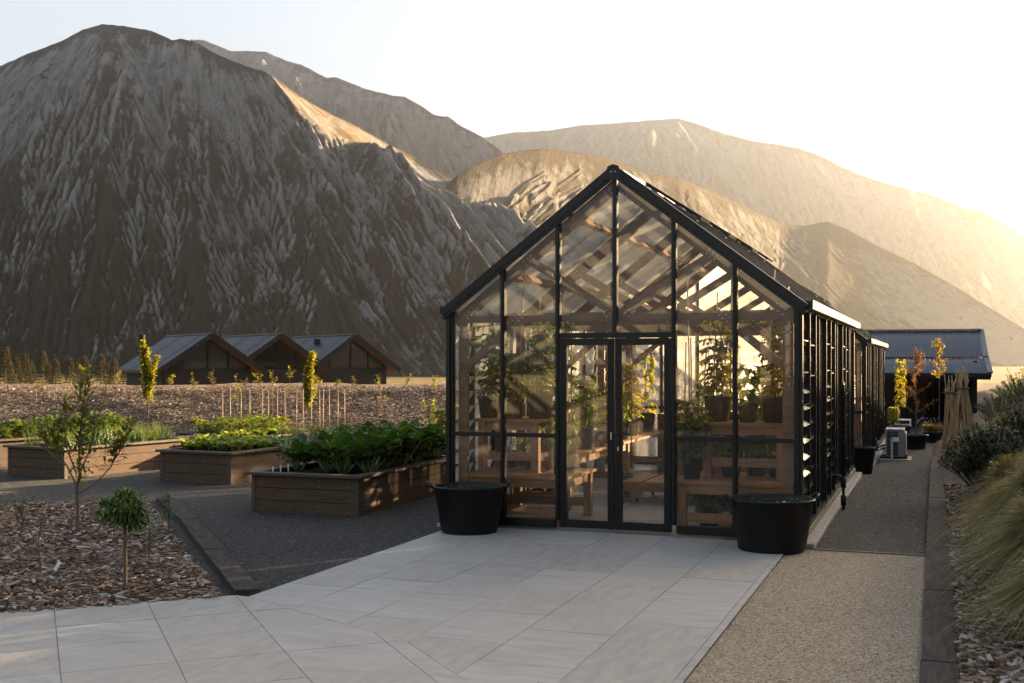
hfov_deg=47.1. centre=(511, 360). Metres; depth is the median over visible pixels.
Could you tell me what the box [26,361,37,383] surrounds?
pine tree
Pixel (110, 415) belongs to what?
spinach plant
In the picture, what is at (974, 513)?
grass tussock
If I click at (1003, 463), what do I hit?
grass tussock
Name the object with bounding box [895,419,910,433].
plant crate
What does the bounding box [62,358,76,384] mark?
pine tree
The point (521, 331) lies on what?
bamboo cane
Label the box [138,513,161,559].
shrub
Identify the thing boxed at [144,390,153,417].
sapling
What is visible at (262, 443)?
lettuce
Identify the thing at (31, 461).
raised garden bed
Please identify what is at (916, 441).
potted tree
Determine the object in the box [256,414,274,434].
curly green
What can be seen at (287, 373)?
sapling
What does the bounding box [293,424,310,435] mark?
carrot plant
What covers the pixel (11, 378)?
pine tree
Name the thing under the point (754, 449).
potted pepper
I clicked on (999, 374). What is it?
ground
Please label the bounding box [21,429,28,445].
onion plant
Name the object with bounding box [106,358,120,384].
pine tree
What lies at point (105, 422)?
spinach plant
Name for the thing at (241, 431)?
lettuce
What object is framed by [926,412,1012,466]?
grass tussock
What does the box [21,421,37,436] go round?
spinach plant
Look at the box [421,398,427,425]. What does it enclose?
bolting lettuce
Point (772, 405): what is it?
potted tomato
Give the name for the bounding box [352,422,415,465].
chard plant
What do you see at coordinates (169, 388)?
mulch chips
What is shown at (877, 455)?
concrete kerb
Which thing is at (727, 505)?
potted tomato
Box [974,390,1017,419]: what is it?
leafy shrub
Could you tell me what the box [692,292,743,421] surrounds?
potted tomato
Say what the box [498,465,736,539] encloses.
greenhouse floor
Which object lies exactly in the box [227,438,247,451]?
lettuce
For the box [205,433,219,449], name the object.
lettuce
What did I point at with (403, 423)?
chard plant
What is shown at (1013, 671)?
mulch chips
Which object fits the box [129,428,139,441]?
onion plant
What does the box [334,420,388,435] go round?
chard plant
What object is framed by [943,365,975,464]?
cane bundle
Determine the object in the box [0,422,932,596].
gravel yard
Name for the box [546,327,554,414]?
louvre window
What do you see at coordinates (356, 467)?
chard plant
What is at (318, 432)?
chard plant
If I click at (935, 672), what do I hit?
timber sleeper
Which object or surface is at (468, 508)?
planting tub
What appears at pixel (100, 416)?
spinach plant
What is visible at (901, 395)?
potted tree
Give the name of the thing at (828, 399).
louvre window
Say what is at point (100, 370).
pine tree
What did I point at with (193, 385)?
sapling
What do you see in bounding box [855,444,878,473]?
planting tub
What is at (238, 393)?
sapling
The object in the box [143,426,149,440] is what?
onion plant
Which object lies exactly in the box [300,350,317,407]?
columnar tree
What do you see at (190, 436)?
raised garden bed
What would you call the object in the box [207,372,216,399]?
sapling
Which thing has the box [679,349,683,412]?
louvre window
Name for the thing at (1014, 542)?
grass tussock
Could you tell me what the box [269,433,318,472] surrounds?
chard plant
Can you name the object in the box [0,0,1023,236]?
sky
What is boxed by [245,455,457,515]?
raised garden bed
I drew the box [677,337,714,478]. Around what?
potted tomato
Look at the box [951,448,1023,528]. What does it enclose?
grass tussock
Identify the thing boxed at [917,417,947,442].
lavender pot
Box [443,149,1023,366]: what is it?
mountain slope
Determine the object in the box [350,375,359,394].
sapling
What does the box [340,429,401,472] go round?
chard plant
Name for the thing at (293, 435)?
carrot plant
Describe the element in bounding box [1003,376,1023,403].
leafy shrub
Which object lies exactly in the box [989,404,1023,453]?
leafy shrub
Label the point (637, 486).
bench
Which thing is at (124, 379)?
pine tree
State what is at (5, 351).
pine tree
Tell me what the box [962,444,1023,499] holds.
grass tussock
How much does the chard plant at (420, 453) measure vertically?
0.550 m
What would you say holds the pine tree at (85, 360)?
on the ground at (999, 374)
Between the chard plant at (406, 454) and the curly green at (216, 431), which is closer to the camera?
the chard plant at (406, 454)
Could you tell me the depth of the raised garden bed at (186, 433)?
24.41 m
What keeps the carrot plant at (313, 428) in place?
on the raised garden bed at (180, 464)
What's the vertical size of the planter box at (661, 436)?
1.210 m
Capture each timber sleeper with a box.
[156,497,197,522]
[181,518,223,552]
[203,548,259,595]
[919,660,957,682]
[921,589,957,663]
[925,547,952,590]
[927,519,949,547]
[928,497,946,519]
[929,480,945,497]
[930,471,943,479]
[931,457,936,464]
[931,465,939,470]
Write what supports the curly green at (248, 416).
on the raised garden bed at (190, 436)
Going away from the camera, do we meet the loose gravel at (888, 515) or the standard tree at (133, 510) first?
the standard tree at (133, 510)
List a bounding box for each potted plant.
[569,387,603,448]
[570,352,600,427]
[588,418,606,446]
[594,387,630,442]
[623,352,645,435]
[623,387,637,439]
[636,352,657,431]
[748,362,781,455]
[759,352,781,450]
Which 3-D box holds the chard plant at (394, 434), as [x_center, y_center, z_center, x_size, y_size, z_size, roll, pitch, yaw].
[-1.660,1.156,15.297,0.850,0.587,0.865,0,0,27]
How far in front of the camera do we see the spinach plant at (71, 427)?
21.89 m
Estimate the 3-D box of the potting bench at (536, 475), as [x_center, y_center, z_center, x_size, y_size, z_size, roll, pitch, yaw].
[0.215,1.234,13.495,1.250,1.148,1.114,0,0,20]
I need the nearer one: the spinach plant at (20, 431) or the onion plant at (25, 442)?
the onion plant at (25, 442)
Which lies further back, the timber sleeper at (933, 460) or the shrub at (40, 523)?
the timber sleeper at (933, 460)
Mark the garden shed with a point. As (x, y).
(966, 348)
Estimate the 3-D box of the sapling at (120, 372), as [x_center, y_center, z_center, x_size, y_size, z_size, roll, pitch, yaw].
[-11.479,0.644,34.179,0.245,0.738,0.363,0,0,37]
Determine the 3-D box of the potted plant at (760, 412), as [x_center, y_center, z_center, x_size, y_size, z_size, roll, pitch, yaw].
[3.069,0.511,14.114,0.527,1.258,0.502,0,0,20]
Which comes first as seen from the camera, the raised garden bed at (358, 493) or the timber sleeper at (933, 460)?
the raised garden bed at (358, 493)
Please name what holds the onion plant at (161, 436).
on the raised garden bed at (31, 461)
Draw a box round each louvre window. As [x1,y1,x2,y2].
[455,323,473,481]
[475,323,492,469]
[530,329,544,466]
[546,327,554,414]
[586,331,596,467]
[605,345,606,463]
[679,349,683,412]
[793,313,811,495]
[811,315,817,515]
[827,321,832,495]
[831,323,836,490]
[843,327,847,459]
[846,328,850,470]
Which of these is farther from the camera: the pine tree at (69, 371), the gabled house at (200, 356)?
the pine tree at (69, 371)
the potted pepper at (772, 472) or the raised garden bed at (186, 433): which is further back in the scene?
the raised garden bed at (186, 433)
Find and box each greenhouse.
[440,164,859,536]
[677,283,887,452]
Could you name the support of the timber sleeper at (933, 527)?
on the planted bank
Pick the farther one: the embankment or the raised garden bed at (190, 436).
the embankment
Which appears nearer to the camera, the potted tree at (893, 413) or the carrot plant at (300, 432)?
the carrot plant at (300, 432)
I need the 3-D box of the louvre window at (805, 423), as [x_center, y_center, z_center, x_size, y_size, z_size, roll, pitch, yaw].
[3.017,0.593,12.134,0.157,2.210,0.617,0,0,20]
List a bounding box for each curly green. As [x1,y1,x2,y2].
[194,421,208,434]
[205,421,219,434]
[211,417,224,433]
[217,416,236,431]
[220,418,237,430]
[231,417,244,431]
[237,418,255,430]
[243,412,265,429]
[243,417,258,431]
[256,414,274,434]
[268,417,284,428]
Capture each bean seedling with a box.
[188,417,202,432]
[275,415,287,427]
[283,418,291,428]
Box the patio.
[0,528,784,682]
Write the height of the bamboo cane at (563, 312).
1.650 m
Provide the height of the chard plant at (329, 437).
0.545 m
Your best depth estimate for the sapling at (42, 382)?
33.95 m
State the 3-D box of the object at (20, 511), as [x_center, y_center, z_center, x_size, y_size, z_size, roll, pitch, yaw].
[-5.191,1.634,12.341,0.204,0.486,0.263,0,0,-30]
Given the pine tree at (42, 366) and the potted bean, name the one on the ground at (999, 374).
the pine tree at (42, 366)
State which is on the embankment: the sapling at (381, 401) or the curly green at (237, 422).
the sapling at (381, 401)
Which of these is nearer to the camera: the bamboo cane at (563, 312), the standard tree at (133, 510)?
the standard tree at (133, 510)
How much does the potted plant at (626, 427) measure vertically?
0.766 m
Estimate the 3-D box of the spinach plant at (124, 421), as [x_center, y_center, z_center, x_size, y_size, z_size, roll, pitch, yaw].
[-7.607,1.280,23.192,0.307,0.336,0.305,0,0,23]
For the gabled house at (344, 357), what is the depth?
97.40 m
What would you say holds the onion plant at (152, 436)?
on the raised garden bed at (31, 461)
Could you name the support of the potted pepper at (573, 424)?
on the potting bench at (536, 475)
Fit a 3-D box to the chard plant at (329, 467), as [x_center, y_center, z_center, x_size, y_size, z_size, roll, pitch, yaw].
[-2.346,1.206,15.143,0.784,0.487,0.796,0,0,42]
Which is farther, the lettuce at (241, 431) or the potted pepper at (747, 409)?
the lettuce at (241, 431)
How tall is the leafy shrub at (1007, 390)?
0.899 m
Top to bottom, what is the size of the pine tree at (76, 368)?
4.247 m
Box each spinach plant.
[0,426,10,438]
[1,418,20,437]
[11,423,28,437]
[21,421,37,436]
[30,417,51,433]
[39,414,57,430]
[65,420,77,434]
[69,415,87,430]
[89,412,105,427]
[97,419,112,432]
[102,413,121,428]
[108,416,126,430]
[120,417,133,427]
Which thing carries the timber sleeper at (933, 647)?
on the planted bank
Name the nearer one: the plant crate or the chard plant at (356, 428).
the chard plant at (356, 428)
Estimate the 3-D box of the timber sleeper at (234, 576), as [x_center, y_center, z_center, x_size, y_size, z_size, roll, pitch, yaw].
[-2.484,1.868,10.328,0.205,0.124,2.154,0,0,-21]
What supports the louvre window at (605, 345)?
in the greenhouse at (610, 249)
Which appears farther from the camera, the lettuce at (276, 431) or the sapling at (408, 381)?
the sapling at (408, 381)
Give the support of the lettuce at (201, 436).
on the raised garden bed at (180, 464)
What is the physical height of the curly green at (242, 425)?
0.385 m
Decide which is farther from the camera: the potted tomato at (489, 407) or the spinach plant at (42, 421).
the spinach plant at (42, 421)
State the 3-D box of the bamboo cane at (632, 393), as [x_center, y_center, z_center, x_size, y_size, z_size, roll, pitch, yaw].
[1.676,0.225,16.413,0.034,2.050,0.016,0,0,20]
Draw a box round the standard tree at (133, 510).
[90,486,154,584]
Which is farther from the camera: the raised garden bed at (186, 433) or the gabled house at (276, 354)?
the gabled house at (276, 354)
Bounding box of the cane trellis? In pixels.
[222,388,344,430]
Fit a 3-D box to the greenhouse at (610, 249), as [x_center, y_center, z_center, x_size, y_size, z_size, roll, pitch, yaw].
[2.442,-0.128,16.206,4.078,3.895,8.135,0,0,20]
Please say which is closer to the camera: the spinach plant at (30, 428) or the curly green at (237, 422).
the spinach plant at (30, 428)
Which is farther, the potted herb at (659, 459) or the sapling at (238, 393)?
the sapling at (238, 393)
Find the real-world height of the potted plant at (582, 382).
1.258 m
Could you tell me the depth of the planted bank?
27.41 m
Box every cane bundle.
[940,371,959,464]
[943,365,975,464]
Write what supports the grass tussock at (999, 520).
on the planted bank
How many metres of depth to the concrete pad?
24.26 m
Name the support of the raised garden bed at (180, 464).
on the gravel yard at (278, 535)
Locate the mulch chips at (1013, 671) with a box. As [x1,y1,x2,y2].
[943,482,1023,682]
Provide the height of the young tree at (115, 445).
1.814 m
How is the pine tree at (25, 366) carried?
on the ground at (999, 374)
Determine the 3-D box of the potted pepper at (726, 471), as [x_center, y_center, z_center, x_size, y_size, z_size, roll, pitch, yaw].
[2.397,0.998,12.940,0.555,0.524,0.458,0,0,20]
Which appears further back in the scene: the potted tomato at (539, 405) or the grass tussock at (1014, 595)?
the potted tomato at (539, 405)
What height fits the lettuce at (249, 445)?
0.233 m
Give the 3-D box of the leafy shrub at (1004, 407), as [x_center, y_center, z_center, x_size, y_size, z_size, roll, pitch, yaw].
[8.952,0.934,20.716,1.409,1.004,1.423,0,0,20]
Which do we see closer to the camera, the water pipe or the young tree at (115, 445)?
the young tree at (115, 445)
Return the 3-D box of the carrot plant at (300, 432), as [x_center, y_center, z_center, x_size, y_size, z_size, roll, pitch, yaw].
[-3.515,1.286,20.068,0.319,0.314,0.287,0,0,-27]
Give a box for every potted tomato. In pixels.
[469,312,513,417]
[493,332,535,418]
[520,295,554,418]
[525,328,554,443]
[547,322,581,443]
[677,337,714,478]
[688,494,730,525]
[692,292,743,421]
[717,495,731,526]
[753,277,788,422]
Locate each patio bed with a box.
[54,602,186,682]
[683,554,783,682]
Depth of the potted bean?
16.96 m
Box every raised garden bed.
[0,429,152,466]
[3,437,188,478]
[155,446,313,484]
[172,431,308,439]
[176,428,302,435]
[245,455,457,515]
[428,449,475,479]
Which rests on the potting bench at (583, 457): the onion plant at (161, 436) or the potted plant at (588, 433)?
the potted plant at (588, 433)
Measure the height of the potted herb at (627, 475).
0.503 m
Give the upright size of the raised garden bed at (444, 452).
0.500 m
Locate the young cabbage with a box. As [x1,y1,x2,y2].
[265,439,287,447]
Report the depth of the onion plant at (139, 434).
20.24 m
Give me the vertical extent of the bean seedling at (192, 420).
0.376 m
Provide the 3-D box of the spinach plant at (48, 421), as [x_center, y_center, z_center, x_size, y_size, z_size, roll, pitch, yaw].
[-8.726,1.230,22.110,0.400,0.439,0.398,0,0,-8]
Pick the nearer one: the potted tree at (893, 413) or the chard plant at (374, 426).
the chard plant at (374, 426)
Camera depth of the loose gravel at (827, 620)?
8.34 m
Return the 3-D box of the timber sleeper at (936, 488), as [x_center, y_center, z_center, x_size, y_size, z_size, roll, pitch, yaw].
[6.059,1.863,16.746,0.214,0.105,2.376,0,0,20]
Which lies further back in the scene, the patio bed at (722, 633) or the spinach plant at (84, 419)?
the spinach plant at (84, 419)
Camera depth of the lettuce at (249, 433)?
21.56 m
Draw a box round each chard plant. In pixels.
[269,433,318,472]
[302,436,346,472]
[308,430,345,465]
[313,427,373,473]
[315,430,340,466]
[330,427,342,434]
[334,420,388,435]
[340,422,400,431]
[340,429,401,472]
[343,460,360,470]
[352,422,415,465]
[353,425,413,464]
[366,427,415,469]
[378,423,437,466]
[378,423,445,461]
[379,419,431,427]
[401,426,442,463]
[413,424,458,459]
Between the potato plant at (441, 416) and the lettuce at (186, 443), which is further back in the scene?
the potato plant at (441, 416)
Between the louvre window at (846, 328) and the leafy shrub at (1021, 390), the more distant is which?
the leafy shrub at (1021, 390)
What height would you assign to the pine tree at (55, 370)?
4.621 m
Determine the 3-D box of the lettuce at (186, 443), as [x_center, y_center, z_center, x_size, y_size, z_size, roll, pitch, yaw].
[-5.065,1.308,18.420,0.484,0.268,0.334,0,0,30]
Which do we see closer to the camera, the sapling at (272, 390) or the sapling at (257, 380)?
the sapling at (272, 390)
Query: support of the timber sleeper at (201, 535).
on the gravel yard at (278, 535)
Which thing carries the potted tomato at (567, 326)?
on the potting bench at (583, 457)
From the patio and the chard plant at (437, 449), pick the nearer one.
the patio
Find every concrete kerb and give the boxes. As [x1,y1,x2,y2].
[806,472,861,547]
[873,438,885,466]
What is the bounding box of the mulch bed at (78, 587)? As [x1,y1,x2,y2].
[0,503,222,611]
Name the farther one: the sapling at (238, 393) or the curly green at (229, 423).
the sapling at (238, 393)
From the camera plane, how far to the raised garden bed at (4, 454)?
20.67 m
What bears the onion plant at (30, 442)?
on the raised garden bed at (31, 461)
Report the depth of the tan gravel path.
8.17 m
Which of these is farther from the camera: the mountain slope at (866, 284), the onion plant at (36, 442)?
the mountain slope at (866, 284)
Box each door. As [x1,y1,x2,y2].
[560,338,614,529]
[615,338,671,532]
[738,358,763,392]
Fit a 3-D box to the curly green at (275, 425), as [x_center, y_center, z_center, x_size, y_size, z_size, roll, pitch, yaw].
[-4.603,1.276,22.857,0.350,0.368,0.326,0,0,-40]
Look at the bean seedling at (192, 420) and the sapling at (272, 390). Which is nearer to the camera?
the bean seedling at (192, 420)
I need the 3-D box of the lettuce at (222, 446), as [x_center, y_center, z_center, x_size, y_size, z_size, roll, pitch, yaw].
[-4.458,1.333,18.161,0.353,0.218,0.296,0,0,-12]
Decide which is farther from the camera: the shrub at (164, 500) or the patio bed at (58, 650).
the shrub at (164, 500)
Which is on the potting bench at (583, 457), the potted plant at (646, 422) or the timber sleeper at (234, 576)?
the potted plant at (646, 422)
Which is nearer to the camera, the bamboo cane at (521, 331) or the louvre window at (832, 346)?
the bamboo cane at (521, 331)
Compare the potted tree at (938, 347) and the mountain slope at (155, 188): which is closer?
the potted tree at (938, 347)
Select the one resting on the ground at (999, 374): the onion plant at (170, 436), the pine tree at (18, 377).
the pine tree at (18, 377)
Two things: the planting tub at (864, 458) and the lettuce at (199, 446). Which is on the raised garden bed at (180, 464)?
the lettuce at (199, 446)
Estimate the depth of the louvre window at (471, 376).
13.62 m
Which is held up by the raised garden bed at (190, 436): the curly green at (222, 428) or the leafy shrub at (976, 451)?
the curly green at (222, 428)
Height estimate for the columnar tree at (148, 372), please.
1.794 m
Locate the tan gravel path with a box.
[685,550,925,682]
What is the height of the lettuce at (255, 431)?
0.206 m
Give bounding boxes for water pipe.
[832,380,845,509]
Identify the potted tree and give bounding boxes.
[887,406,899,424]
[889,359,911,433]
[900,347,936,448]
[929,338,947,435]
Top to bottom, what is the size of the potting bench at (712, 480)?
1.148 m
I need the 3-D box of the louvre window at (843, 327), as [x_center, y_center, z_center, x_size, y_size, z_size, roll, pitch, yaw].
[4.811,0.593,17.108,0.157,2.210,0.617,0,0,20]
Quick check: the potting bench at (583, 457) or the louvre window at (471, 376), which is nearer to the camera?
the louvre window at (471, 376)
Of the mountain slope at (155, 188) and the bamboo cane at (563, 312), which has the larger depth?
the mountain slope at (155, 188)
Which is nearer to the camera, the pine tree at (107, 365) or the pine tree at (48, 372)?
the pine tree at (48, 372)
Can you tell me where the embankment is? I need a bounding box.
[0,383,659,444]
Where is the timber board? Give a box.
[813,548,924,556]
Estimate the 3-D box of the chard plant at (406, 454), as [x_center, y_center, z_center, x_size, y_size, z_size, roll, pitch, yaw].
[-1.530,1.154,15.703,0.991,0.592,0.907,0,0,10]
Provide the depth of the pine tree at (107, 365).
173.82 m
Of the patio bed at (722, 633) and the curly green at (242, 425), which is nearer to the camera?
the patio bed at (722, 633)
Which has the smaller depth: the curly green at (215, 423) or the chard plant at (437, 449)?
the chard plant at (437, 449)
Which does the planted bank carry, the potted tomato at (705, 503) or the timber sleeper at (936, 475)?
the timber sleeper at (936, 475)
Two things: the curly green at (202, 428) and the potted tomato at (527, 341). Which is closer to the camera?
the potted tomato at (527, 341)
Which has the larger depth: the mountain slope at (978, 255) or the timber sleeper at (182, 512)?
the mountain slope at (978, 255)
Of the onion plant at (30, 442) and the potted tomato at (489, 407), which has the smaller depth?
the potted tomato at (489, 407)
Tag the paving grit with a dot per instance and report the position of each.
(484, 579)
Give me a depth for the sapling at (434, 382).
34.04 m
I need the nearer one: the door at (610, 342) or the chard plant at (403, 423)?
the door at (610, 342)
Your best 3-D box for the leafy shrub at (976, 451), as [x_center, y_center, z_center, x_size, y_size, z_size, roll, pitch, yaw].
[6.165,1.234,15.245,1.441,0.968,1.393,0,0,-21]
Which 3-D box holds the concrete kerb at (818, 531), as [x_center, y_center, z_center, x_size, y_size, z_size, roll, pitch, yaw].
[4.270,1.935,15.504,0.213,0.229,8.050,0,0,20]
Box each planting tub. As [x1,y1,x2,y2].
[427,480,510,535]
[724,492,819,553]
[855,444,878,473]
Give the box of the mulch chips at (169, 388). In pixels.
[0,384,458,436]
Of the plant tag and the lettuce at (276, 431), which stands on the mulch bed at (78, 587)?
the plant tag
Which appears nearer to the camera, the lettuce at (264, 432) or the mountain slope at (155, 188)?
the lettuce at (264, 432)
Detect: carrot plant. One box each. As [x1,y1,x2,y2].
[279,426,293,436]
[287,427,297,436]
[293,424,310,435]
[299,427,313,436]
[307,423,322,435]
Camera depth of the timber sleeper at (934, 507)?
14.45 m
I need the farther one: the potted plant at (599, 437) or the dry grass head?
the potted plant at (599, 437)
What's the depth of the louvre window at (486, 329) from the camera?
13.99 m
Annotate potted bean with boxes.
[711,343,731,419]
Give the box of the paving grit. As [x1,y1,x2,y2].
[34,527,779,682]
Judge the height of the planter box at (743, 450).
1.218 m
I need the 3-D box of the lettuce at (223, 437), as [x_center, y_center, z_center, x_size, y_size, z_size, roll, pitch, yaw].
[-4.518,1.297,18.569,0.394,0.290,0.470,0,0,-2]
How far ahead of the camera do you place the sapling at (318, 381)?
33.96 m
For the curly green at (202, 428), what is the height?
0.349 m
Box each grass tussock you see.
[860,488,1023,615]
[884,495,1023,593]
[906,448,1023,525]
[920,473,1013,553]
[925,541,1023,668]
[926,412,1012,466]
[929,450,1023,570]
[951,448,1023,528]
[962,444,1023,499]
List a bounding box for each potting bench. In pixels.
[462,417,595,526]
[513,428,663,510]
[677,420,782,524]
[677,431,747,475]
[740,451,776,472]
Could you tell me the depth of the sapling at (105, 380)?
32.60 m
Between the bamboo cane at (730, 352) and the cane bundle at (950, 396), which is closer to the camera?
the bamboo cane at (730, 352)
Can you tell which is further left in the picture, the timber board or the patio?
the patio
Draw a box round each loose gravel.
[702,554,924,681]
[820,466,929,553]
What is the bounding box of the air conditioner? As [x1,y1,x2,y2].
[874,427,907,458]
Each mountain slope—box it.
[0,24,704,377]
[189,39,504,177]
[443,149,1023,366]
[485,119,1023,328]
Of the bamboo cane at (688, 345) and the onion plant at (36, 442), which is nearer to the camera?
the bamboo cane at (688, 345)
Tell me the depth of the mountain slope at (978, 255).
2581.57 m
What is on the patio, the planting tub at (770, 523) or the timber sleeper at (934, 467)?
the planting tub at (770, 523)
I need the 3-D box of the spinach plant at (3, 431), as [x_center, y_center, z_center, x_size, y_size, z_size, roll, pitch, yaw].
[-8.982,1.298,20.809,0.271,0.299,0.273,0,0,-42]
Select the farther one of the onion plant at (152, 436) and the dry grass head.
the onion plant at (152, 436)
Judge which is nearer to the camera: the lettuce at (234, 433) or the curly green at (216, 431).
the lettuce at (234, 433)
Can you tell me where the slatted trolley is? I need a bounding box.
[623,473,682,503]
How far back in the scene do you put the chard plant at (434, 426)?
16.30 m
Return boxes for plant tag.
[53,560,60,571]
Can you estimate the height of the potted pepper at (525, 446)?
0.556 m
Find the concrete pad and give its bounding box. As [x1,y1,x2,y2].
[878,456,911,460]
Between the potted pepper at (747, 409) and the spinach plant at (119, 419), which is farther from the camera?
the spinach plant at (119, 419)
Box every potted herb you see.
[623,459,637,497]
[649,455,663,474]
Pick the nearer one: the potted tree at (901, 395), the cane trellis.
the cane trellis
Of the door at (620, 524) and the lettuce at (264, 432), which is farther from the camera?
the lettuce at (264, 432)
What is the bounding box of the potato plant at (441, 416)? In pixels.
[433,408,445,432]
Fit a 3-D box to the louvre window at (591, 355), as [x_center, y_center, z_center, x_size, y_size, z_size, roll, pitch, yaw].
[1.193,0.593,18.412,0.157,2.210,0.617,0,0,20]
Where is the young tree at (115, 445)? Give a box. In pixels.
[28,364,139,531]
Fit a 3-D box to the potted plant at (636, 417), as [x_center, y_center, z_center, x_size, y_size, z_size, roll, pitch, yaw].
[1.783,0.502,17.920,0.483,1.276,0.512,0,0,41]
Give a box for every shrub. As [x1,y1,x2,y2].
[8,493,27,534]
[23,495,52,571]
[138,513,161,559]
[158,490,177,532]
[931,419,1023,492]
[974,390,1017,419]
[977,385,1023,424]
[989,372,1023,405]
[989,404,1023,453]
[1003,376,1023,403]
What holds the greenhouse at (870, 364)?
on the greenhouse floor
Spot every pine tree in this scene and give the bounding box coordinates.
[0,347,15,383]
[6,364,16,383]
[9,356,24,383]
[17,354,34,383]
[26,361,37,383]
[34,350,50,382]
[43,363,53,383]
[49,358,62,383]
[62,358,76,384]
[72,362,82,384]
[78,356,91,384]
[92,353,109,384]
[103,363,112,384]
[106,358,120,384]
[119,373,126,384]
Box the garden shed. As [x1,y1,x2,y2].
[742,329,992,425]
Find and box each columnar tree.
[139,339,160,400]
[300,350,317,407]
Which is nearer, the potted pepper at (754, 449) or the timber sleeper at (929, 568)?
the timber sleeper at (929, 568)
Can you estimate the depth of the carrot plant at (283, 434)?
20.27 m
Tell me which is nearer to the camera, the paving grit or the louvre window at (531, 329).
the paving grit
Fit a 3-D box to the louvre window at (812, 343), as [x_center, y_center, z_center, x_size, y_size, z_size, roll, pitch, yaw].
[3.250,0.593,12.753,0.140,2.210,0.617,0,0,20]
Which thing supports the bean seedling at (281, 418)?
on the raised garden bed at (186, 433)
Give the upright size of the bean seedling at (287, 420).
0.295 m
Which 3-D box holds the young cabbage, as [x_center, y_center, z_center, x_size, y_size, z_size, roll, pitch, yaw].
[-3.884,1.357,19.088,0.551,0.201,0.488,0,0,30]
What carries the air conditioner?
on the concrete pad
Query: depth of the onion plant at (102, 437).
19.65 m
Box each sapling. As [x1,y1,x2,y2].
[38,377,45,395]
[99,370,108,408]
[113,370,121,393]
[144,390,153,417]
[189,372,197,400]
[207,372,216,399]
[234,374,241,414]
[252,373,263,390]
[269,370,277,413]
[286,366,293,402]
[315,376,322,392]
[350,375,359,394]
[377,389,388,413]
[403,373,412,396]
[430,375,437,392]
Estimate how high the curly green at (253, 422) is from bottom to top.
0.376 m
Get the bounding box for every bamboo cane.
[517,271,525,399]
[562,293,563,338]
[631,311,632,449]
[687,276,689,435]
[729,276,731,420]
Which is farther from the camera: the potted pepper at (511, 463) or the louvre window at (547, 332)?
the louvre window at (547, 332)
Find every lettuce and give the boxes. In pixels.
[176,435,198,449]
[190,439,206,450]
[194,433,210,450]
[201,438,218,450]
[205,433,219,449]
[213,440,230,451]
[217,434,237,451]
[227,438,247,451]
[229,431,242,436]
[236,428,248,436]
[242,439,256,449]
[244,430,257,435]
[252,428,261,435]
[254,438,270,448]
[256,429,267,435]
[267,427,274,434]
[271,427,286,434]
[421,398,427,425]
[430,398,436,423]
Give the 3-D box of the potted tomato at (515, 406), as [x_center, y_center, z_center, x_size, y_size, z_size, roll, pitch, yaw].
[0.049,0.059,13.518,0.552,1.203,0.506,0,0,-37]
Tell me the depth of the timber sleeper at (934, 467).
21.74 m
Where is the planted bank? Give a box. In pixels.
[936,380,1023,682]
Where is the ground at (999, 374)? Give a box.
[0,366,1023,456]
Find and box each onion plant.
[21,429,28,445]
[24,432,35,445]
[32,429,40,445]
[68,433,76,446]
[98,425,110,444]
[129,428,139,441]
[134,422,145,441]
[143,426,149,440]
[149,425,159,440]
[158,424,168,439]
[164,419,176,438]
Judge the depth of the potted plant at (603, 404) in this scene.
16.31 m
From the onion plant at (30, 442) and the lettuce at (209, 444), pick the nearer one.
the lettuce at (209, 444)
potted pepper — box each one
[498,431,518,467]
[514,423,546,468]
[536,413,585,473]
[712,434,747,475]
[730,363,764,421]
[741,435,776,475]
[765,436,776,476]
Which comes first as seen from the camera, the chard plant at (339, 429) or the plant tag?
the plant tag
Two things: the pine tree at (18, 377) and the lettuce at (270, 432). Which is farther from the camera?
the pine tree at (18, 377)
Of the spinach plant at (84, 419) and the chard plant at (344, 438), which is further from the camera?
the spinach plant at (84, 419)
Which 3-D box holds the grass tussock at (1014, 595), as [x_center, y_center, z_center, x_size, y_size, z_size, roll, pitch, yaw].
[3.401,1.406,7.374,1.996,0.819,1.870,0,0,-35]
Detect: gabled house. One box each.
[117,333,266,385]
[223,333,331,382]
[292,334,400,384]
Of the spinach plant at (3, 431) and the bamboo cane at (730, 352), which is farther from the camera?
the spinach plant at (3, 431)
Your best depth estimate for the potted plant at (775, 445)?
14.84 m
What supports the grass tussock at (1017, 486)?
on the planted bank
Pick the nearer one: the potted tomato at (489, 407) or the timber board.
the timber board
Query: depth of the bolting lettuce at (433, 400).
27.59 m
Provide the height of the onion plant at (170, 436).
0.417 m
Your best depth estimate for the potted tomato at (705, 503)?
12.69 m
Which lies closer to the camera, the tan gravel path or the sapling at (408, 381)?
the tan gravel path
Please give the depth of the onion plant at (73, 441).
18.83 m
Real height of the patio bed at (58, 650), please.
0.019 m
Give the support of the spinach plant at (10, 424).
on the raised garden bed at (4, 454)

